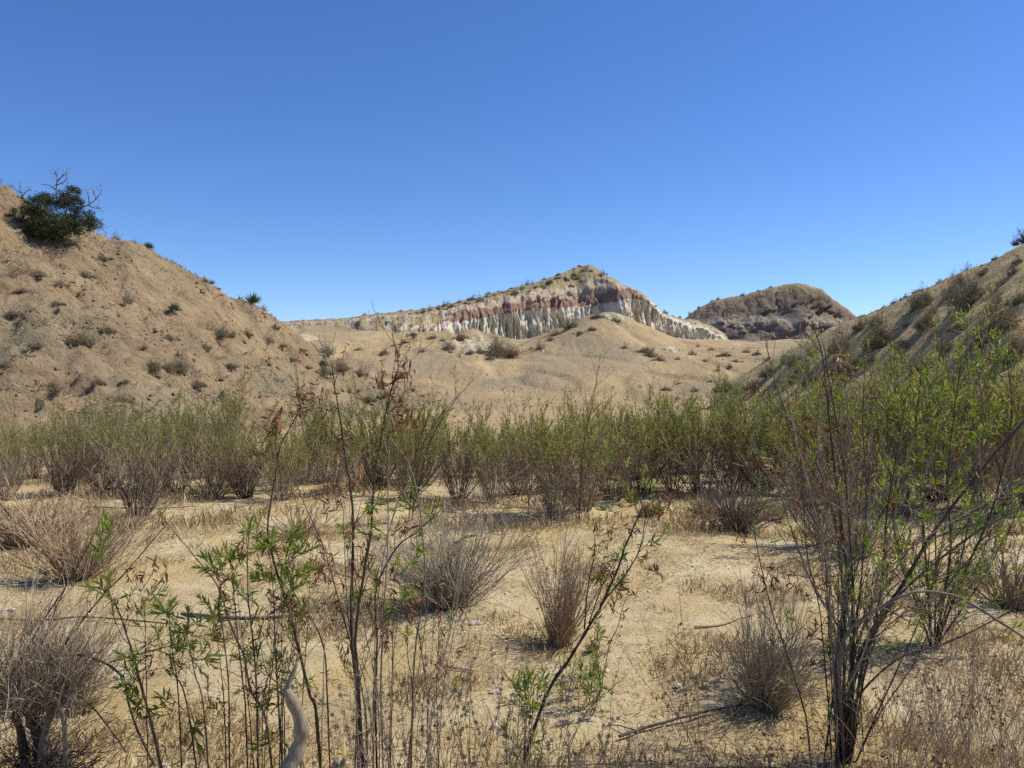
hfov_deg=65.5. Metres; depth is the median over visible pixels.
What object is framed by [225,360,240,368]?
desert scrub
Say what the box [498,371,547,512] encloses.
willow shrub
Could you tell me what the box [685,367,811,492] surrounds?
willow shrub
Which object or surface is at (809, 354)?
desert scrub
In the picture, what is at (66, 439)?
willow shrub
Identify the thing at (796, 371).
desert scrub
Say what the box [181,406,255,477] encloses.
willow shrub
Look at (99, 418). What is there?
willow shrub
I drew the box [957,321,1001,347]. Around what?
desert scrub
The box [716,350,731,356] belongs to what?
desert scrub
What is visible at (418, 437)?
willow shrub
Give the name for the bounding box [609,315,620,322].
desert scrub
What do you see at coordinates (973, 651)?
dry stalks
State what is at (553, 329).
fallen blocks
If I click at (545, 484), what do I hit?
willow shrub
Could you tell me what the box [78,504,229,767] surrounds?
willow shrub
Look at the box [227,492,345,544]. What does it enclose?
dry bush
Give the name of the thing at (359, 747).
seed stalks
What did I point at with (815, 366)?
willow shrub
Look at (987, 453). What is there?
willow shrub
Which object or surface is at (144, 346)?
desert scrub
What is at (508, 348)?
desert scrub
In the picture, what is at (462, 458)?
willow shrub
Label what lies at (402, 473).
willow shrub
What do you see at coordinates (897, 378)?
willow shrub
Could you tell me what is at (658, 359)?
desert scrub
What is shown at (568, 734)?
seed stalks
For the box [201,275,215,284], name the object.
desert scrub
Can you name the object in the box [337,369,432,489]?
willow shrub
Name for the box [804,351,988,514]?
willow shrub
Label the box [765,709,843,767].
dry stalks
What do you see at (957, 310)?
desert scrub
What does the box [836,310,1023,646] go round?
willow shrub
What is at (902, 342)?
desert scrub
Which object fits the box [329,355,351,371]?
desert scrub
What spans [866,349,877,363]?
desert scrub
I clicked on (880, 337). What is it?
desert scrub
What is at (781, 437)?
willow shrub
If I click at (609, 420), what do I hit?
willow shrub
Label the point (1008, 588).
dry bush
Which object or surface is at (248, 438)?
willow shrub
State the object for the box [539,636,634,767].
seed stalks
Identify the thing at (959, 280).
desert scrub
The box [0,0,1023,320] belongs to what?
sky
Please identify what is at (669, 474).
willow shrub
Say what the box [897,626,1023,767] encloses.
dry stalks
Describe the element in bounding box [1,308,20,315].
desert scrub
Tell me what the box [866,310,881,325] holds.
desert scrub
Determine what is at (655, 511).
willow shrub
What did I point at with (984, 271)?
desert scrub
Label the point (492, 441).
willow shrub
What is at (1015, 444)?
willow shrub
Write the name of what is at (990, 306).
desert scrub
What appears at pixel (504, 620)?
dark litter
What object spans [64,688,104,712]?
grass tuft
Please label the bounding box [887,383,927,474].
willow shrub
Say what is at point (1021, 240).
dark shrub
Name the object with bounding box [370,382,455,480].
willow shrub
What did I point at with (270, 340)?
desert scrub
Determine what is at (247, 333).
desert scrub
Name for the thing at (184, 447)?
willow shrub
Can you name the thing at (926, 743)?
dry stalks
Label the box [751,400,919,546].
willow shrub
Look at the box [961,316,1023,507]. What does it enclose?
willow shrub
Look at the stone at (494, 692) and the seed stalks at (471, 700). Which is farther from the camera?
the stone at (494, 692)
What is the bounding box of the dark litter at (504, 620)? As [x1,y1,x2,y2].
[0,502,1020,766]
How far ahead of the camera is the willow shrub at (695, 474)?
18.87 m
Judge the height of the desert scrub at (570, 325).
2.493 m
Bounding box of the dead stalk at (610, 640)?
[602,597,628,681]
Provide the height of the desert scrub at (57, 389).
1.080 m
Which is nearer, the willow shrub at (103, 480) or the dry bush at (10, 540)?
the dry bush at (10, 540)
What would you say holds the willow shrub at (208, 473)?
on the ground at (668, 596)
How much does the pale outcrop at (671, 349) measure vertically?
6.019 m
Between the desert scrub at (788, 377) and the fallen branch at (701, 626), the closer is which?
the fallen branch at (701, 626)
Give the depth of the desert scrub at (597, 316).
139.30 m
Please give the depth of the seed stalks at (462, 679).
4.98 m
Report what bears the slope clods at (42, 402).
on the hill at (157, 287)
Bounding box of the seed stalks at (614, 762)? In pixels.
[478,663,649,767]
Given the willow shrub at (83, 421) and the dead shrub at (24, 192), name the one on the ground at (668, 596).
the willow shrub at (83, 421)
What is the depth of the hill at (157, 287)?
54.48 m
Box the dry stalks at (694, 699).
[611,588,800,751]
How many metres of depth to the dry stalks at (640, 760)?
4.90 m
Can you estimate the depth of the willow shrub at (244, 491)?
18.49 m
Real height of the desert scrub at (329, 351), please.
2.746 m
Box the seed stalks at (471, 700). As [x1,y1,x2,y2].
[432,627,565,767]
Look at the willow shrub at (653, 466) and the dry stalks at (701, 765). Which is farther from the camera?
the willow shrub at (653, 466)
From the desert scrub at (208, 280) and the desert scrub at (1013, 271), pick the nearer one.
the desert scrub at (1013, 271)
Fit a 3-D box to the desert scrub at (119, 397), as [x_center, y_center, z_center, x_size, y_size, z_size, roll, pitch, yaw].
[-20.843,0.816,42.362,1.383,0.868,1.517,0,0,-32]
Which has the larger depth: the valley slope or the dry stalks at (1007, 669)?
the valley slope
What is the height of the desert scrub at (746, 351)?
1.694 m
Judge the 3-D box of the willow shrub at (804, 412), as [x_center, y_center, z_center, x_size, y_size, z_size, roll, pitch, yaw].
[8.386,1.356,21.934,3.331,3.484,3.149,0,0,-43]
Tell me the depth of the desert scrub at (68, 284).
53.27 m
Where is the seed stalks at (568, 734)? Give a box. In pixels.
[508,663,621,767]
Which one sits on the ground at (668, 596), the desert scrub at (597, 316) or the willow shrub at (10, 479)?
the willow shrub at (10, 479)
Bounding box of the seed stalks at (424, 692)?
[338,637,463,767]
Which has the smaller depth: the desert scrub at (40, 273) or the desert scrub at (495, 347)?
the desert scrub at (40, 273)
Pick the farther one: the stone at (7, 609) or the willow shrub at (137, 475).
the willow shrub at (137, 475)
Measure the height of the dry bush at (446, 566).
1.993 m
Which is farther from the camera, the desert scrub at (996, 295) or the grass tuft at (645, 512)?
the desert scrub at (996, 295)
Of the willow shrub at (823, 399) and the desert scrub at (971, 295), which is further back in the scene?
the desert scrub at (971, 295)
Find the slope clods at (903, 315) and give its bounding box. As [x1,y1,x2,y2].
[707,253,1022,410]
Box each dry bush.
[0,449,169,591]
[0,478,111,553]
[62,493,185,534]
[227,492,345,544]
[311,455,565,616]
[478,497,624,649]
[669,478,728,507]
[671,552,855,716]
[674,445,788,533]
[782,479,928,561]
[931,454,1023,611]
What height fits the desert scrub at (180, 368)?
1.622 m
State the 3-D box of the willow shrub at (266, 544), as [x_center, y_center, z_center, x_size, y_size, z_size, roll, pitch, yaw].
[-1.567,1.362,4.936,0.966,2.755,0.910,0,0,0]
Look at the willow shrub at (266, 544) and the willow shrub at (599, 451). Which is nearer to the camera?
the willow shrub at (266, 544)
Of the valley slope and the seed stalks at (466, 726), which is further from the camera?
the valley slope
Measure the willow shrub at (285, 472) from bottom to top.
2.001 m
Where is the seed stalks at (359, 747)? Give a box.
[283,659,378,767]
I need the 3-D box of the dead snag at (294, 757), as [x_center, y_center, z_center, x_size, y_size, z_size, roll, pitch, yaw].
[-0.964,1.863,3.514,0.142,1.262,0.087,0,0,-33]
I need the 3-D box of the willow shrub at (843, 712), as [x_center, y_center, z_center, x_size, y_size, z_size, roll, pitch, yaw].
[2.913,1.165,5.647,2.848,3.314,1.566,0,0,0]
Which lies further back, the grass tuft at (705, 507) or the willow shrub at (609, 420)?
the willow shrub at (609, 420)
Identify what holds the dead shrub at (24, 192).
on the hill at (157, 287)
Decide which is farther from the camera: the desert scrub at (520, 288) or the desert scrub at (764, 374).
the desert scrub at (520, 288)
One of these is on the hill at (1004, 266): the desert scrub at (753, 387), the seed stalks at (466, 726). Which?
the desert scrub at (753, 387)
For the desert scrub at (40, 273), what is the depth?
52.69 m
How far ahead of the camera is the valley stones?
117.73 m
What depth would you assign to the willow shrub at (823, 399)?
20.30 m
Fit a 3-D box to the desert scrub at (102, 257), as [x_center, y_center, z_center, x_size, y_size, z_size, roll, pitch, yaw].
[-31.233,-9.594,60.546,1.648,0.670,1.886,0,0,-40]
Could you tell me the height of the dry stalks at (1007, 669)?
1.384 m
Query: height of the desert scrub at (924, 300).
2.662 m
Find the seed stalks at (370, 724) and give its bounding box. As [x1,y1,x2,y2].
[291,664,406,767]
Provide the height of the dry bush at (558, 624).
1.550 m
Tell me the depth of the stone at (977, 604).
9.56 m
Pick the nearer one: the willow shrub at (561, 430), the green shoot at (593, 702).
the green shoot at (593, 702)
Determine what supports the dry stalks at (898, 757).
on the ground at (668, 596)
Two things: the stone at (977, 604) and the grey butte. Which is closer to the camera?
the stone at (977, 604)
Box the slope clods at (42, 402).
[0,187,435,432]
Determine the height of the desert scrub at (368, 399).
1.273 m
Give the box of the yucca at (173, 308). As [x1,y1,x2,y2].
[165,302,183,312]
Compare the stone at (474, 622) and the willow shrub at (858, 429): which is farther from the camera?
the willow shrub at (858, 429)
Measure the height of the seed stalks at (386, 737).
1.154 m
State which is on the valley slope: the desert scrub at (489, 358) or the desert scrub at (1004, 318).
the desert scrub at (489, 358)
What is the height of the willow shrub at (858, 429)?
3.784 m
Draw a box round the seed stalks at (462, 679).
[397,592,510,767]
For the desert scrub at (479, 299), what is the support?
on the banded cliff
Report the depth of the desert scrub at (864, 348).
61.83 m
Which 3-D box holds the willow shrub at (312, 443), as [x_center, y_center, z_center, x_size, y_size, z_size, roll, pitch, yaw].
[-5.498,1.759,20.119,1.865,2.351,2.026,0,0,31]
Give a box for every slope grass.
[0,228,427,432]
[706,257,1022,403]
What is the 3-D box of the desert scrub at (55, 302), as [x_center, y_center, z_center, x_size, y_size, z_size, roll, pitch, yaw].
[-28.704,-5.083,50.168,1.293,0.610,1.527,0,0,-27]
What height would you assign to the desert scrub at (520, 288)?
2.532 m
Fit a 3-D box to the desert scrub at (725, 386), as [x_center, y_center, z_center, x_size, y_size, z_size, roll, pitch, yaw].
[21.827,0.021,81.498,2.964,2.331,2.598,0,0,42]
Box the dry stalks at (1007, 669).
[925,564,1023,755]
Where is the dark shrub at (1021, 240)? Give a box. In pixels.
[1011,227,1023,246]
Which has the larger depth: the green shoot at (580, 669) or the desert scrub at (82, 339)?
the desert scrub at (82, 339)
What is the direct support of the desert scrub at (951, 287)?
on the hill at (1004, 266)
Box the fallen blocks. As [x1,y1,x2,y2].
[434,327,709,340]
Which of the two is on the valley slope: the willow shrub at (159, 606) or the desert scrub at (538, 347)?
the desert scrub at (538, 347)
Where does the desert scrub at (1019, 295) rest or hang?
on the hill at (1004, 266)
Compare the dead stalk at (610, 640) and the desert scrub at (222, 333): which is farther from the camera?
the desert scrub at (222, 333)
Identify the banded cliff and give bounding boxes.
[280,265,728,339]
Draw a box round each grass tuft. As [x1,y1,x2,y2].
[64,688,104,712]
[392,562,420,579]
[584,641,600,651]
[634,501,660,515]
[686,498,718,516]
[767,505,789,521]
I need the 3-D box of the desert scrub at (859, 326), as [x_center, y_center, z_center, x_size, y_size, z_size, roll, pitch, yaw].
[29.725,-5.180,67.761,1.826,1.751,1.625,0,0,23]
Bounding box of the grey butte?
[685,283,856,341]
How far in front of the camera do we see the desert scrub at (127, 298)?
56.72 m
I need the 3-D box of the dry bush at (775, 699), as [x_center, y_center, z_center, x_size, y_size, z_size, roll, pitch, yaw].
[2.175,2.162,6.631,1.494,1.522,1.964,0,0,30]
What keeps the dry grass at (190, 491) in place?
on the ground at (668, 596)
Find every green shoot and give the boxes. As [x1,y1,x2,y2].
[497,661,554,767]
[553,647,587,701]
[575,645,604,709]
[579,655,615,716]
[589,622,609,677]
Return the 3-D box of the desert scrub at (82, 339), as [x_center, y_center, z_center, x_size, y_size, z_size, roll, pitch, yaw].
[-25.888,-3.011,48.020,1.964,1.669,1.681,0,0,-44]
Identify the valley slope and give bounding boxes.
[284,312,807,410]
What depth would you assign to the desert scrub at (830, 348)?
67.62 m
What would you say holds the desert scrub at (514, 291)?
on the banded cliff
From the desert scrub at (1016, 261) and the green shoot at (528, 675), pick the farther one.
the desert scrub at (1016, 261)
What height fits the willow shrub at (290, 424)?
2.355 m
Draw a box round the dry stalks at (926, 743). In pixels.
[863,614,1002,767]
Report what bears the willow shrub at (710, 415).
on the ground at (668, 596)
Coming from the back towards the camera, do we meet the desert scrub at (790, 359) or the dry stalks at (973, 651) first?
the desert scrub at (790, 359)
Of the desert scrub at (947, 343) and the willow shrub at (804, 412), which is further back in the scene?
the desert scrub at (947, 343)
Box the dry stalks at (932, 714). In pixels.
[810,624,992,767]
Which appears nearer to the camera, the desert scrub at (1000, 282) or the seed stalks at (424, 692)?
the seed stalks at (424, 692)
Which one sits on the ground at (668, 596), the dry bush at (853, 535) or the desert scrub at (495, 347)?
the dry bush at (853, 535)
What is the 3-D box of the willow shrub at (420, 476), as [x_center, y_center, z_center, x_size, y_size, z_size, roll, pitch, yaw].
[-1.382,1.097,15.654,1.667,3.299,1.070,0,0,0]
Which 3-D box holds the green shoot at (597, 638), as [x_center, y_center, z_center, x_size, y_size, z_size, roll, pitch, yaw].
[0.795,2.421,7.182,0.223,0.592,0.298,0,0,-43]
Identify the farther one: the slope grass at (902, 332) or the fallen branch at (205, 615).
the slope grass at (902, 332)
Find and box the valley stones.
[300,325,784,406]
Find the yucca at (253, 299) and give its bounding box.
[243,293,262,304]
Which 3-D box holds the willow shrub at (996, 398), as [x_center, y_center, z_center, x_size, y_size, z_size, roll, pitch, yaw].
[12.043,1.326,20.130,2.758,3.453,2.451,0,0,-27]
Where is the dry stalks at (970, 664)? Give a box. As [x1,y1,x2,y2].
[902,599,1023,767]
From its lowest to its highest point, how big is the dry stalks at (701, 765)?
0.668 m
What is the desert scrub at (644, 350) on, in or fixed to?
on the valley slope
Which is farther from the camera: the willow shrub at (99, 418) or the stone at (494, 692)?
the willow shrub at (99, 418)
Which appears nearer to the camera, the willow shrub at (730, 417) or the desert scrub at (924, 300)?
the willow shrub at (730, 417)
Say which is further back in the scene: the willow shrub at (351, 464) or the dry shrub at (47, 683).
the willow shrub at (351, 464)
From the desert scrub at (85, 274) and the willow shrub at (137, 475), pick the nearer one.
the willow shrub at (137, 475)
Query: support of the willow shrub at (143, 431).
on the ground at (668, 596)
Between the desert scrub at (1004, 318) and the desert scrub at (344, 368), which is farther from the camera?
the desert scrub at (344, 368)
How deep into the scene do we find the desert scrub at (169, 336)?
55.89 m
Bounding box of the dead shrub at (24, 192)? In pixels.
[11,183,31,198]
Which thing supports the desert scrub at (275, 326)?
on the hill at (157, 287)
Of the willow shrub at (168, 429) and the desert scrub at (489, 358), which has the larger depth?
the desert scrub at (489, 358)
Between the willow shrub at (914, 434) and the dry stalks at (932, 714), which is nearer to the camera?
the dry stalks at (932, 714)
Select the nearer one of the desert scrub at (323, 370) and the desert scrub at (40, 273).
the desert scrub at (40, 273)
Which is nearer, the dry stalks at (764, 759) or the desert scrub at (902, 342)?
the dry stalks at (764, 759)
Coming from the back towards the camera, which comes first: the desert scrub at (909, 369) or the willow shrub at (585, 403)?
the desert scrub at (909, 369)
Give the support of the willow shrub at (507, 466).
on the ground at (668, 596)
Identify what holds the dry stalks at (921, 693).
on the ground at (668, 596)
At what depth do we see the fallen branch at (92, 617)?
8.86 m
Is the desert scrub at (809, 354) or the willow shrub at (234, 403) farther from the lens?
the desert scrub at (809, 354)
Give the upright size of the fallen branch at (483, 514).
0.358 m
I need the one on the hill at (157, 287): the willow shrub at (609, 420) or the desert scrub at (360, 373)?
the desert scrub at (360, 373)
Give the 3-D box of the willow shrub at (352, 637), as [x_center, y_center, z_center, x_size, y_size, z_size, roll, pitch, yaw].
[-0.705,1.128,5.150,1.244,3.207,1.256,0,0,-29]
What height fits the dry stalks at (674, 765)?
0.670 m
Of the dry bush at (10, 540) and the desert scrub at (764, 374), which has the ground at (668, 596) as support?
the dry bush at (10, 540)
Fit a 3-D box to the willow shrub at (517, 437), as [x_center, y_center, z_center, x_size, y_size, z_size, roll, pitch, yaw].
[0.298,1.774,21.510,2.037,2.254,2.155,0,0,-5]
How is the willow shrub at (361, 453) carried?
on the ground at (668, 596)
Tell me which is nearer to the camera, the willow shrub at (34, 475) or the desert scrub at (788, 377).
the willow shrub at (34, 475)
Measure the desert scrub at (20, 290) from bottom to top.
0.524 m
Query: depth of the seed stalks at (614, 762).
4.55 m
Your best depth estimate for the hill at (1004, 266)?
57.48 m
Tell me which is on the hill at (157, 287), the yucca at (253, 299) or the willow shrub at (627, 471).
the yucca at (253, 299)
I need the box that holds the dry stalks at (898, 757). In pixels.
[769,608,949,767]
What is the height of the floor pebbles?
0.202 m
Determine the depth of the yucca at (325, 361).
77.72 m
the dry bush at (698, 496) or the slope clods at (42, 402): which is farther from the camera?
the slope clods at (42, 402)
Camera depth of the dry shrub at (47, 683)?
4.89 m
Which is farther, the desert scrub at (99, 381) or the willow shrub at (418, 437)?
the desert scrub at (99, 381)
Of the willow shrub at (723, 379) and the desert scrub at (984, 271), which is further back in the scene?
the desert scrub at (984, 271)
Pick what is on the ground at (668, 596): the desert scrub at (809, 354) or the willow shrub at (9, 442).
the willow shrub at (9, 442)
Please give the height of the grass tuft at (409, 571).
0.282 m
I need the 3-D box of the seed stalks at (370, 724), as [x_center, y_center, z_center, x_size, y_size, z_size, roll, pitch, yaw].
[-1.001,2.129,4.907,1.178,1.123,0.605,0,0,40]
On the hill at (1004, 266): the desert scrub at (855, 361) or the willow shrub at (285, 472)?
the desert scrub at (855, 361)
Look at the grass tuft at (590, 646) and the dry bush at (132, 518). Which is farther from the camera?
the dry bush at (132, 518)
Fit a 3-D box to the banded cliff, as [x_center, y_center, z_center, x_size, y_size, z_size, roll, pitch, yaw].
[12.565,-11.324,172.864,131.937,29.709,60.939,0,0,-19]
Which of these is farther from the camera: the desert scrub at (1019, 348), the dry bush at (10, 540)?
the desert scrub at (1019, 348)
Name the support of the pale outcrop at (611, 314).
on the valley slope
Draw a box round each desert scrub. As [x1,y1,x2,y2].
[0,262,18,277]
[0,353,11,367]
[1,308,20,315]
[12,288,31,292]
[25,340,47,348]
[28,268,51,277]
[43,375,66,392]
[47,299,66,306]
[52,271,71,286]
[62,322,96,345]
[78,269,97,278]
[89,374,107,385]
[96,255,113,260]
[98,323,118,332]
[113,393,133,402]
[114,285,136,302]
[137,338,149,349]
[143,356,175,370]
[162,353,195,372]
[165,333,181,342]
[190,378,207,387]
[197,339,212,349]
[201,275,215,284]
[207,321,236,338]
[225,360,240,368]
[243,327,254,336]
[262,330,274,343]
[273,321,281,329]
[311,332,336,355]
[318,363,333,375]
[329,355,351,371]
[354,356,373,377]
[359,392,377,402]
[379,347,390,354]
[441,333,458,350]
[453,329,468,341]
[475,294,483,301]
[475,331,526,357]
[484,349,497,359]
[504,343,517,357]
[509,286,518,294]
[516,282,525,289]
[529,339,547,349]
[558,315,577,329]
[589,312,604,317]
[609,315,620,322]
[635,346,657,355]
[642,349,656,357]
[652,353,665,360]
[711,375,731,394]
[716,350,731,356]
[741,347,750,352]
[742,371,766,391]
[756,362,778,377]
[778,358,794,385]
[780,347,797,367]
[792,355,810,373]
[793,354,819,386]
[802,337,818,355]
[816,355,834,374]
[823,343,876,378]
[826,336,835,354]
[829,308,852,354]
[851,314,869,331]
[857,344,871,354]
[858,311,896,353]
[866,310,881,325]
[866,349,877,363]
[877,336,909,378]
[887,334,907,348]
[892,335,908,363]
[904,349,929,375]
[906,280,934,308]
[911,305,939,330]
[928,302,939,312]
[928,333,957,352]
[937,264,967,297]
[941,262,988,312]
[943,282,967,320]
[945,317,964,332]
[951,267,965,286]
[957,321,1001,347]
[969,287,1023,335]
[972,267,989,277]
[983,295,998,315]
[984,279,1008,302]
[984,320,1023,366]
[994,270,1005,286]
[1003,284,1023,306]
[1006,262,1020,275]
[1012,258,1021,264]
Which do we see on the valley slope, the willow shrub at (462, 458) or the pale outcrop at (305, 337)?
the pale outcrop at (305, 337)
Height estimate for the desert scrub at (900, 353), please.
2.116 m
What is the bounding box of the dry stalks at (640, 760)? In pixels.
[597,715,675,767]
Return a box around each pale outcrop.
[297,334,317,340]
[440,333,505,365]
[600,312,630,331]
[661,346,678,354]
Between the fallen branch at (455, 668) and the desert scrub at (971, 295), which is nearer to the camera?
the fallen branch at (455, 668)
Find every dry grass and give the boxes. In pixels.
[0,461,1022,536]
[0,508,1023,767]
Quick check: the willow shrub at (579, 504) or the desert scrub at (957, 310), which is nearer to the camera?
the willow shrub at (579, 504)
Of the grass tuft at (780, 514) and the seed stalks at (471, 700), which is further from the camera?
the grass tuft at (780, 514)
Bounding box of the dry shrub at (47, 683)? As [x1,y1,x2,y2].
[0,502,215,767]
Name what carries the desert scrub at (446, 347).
on the valley slope
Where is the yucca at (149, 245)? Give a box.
[144,241,155,249]
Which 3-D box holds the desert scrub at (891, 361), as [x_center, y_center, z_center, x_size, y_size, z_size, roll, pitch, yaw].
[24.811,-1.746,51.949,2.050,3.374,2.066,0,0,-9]
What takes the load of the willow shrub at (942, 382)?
on the ground at (668, 596)
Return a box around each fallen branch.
[1,616,165,623]
[86,506,195,508]
[181,601,323,619]
[442,505,530,514]
[443,665,474,671]
[606,703,751,737]
[694,602,754,627]
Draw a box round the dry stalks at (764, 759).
[734,718,811,767]
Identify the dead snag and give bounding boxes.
[278,662,309,767]
[331,757,346,767]
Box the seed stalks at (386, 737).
[353,630,545,767]
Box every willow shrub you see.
[0,401,47,484]
[0,401,58,478]
[0,412,41,500]
[14,406,182,494]
[31,405,137,495]
[49,390,143,479]
[54,422,106,473]
[74,390,196,516]
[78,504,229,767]
[80,398,147,471]
[95,398,186,490]
[106,387,236,493]
[130,405,197,473]
[137,395,283,498]
[157,382,338,767]
[165,359,285,470]
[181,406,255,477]
[182,413,278,498]
[205,419,268,486]
[236,423,323,500]
[246,407,322,489]
[269,407,325,479]
[279,422,365,496]
[285,358,366,483]
[286,301,483,767]
[322,416,397,488]
[328,417,367,476]
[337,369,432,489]
[365,414,459,498]
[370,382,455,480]
[384,400,464,485]
[398,356,482,520]
[426,395,519,498]
[428,423,476,476]
[449,412,558,505]
[456,384,587,497]
[466,407,529,475]
[485,409,551,479]
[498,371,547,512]
[502,396,637,522]
[516,403,627,514]
[520,444,677,767]
[522,403,592,491]
[550,386,624,461]
[557,351,613,523]
[563,405,659,504]
[583,393,657,465]
[585,384,703,497]
[591,392,669,478]
[614,377,720,491]
[630,387,697,474]
[645,372,744,472]
[651,390,769,498]
[674,363,806,481]
[684,378,791,496]
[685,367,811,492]
[701,388,762,471]
[732,322,1023,767]
[742,373,829,474]
[742,397,851,496]
[748,371,856,482]
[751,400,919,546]
[781,336,882,473]
[788,352,909,491]
[797,363,904,485]
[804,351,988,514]
[832,351,919,476]
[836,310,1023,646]
[841,277,1010,504]
[867,359,993,475]
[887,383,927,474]
[902,334,1023,520]
[906,354,1023,489]
[931,369,1021,487]
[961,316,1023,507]
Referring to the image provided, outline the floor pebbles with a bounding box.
[4,508,1023,767]
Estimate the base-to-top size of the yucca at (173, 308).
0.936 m
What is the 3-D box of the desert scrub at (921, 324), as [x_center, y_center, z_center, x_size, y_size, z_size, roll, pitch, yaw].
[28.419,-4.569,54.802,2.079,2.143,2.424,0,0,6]
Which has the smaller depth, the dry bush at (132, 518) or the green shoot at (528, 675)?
the green shoot at (528, 675)
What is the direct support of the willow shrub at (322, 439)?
on the ground at (668, 596)
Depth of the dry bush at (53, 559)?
10.71 m
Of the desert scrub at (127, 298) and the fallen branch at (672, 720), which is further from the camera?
the desert scrub at (127, 298)
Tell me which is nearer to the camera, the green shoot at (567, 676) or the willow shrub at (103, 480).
the green shoot at (567, 676)
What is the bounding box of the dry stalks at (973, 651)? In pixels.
[902,539,1023,740]
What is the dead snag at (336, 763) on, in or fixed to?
on the ground at (668, 596)
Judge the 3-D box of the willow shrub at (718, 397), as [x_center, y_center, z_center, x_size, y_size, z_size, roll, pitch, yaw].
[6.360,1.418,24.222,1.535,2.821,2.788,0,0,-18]
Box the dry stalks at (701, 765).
[689,720,819,767]
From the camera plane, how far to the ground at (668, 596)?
8.57 m
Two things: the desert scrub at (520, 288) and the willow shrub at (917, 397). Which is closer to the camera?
the willow shrub at (917, 397)
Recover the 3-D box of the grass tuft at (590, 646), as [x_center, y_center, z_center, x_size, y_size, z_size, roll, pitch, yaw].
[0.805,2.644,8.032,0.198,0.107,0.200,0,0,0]
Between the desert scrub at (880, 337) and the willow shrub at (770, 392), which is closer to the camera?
the willow shrub at (770, 392)
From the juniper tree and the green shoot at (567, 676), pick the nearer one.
the green shoot at (567, 676)
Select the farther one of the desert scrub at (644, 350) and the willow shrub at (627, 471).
the desert scrub at (644, 350)
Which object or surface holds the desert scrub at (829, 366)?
on the hill at (1004, 266)
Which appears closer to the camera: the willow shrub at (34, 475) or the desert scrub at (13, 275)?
the willow shrub at (34, 475)
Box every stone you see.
[0,607,16,612]
[468,620,482,625]
[489,689,501,694]
[964,602,981,607]
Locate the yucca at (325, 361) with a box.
[319,359,328,366]
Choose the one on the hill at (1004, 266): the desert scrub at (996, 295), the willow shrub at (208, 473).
the desert scrub at (996, 295)
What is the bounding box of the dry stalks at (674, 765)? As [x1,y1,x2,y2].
[635,732,732,767]
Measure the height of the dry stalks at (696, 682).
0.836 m
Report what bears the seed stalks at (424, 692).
on the ground at (668, 596)
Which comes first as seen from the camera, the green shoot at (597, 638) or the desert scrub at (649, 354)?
the green shoot at (597, 638)
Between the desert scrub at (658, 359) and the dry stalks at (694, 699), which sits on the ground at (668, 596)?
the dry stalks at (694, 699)
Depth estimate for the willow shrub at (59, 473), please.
18.88 m
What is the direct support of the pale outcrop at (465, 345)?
on the valley slope
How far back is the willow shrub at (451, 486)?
18.41 m
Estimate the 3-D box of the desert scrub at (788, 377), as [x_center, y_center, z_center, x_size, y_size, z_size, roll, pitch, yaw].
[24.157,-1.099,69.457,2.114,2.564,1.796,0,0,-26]
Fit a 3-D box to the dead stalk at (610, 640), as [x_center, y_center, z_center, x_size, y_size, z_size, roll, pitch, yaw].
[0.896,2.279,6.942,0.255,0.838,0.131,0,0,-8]
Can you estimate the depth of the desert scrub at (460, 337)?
131.30 m
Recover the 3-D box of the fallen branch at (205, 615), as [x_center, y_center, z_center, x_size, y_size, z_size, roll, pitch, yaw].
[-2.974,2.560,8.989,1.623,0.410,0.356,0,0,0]
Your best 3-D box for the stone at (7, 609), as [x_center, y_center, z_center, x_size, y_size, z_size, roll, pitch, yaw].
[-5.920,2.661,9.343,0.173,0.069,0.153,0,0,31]
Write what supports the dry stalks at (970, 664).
on the ground at (668, 596)
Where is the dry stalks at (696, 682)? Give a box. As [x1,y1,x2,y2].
[655,641,698,729]
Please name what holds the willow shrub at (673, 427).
on the ground at (668, 596)
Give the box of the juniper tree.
[3,167,110,241]
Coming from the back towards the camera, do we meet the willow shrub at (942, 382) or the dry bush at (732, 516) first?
the willow shrub at (942, 382)
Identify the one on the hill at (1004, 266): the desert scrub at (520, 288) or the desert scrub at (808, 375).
the desert scrub at (808, 375)
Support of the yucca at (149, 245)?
on the hill at (157, 287)
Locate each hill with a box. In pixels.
[0,185,453,448]
[706,244,1023,432]
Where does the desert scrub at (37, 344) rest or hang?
on the hill at (157, 287)
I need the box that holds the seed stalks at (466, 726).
[431,608,517,767]
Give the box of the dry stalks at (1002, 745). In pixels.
[938,635,1023,767]
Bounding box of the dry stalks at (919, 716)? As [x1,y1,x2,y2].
[820,598,1023,767]
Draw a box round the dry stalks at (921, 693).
[857,575,1003,759]
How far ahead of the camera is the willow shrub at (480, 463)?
17.45 m
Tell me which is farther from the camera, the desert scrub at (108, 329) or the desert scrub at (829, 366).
the desert scrub at (829, 366)
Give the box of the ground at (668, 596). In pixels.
[0,410,1023,767]
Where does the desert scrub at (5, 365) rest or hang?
on the hill at (157, 287)
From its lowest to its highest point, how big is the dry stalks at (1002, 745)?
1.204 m
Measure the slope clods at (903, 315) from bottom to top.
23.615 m
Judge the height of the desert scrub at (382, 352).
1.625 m

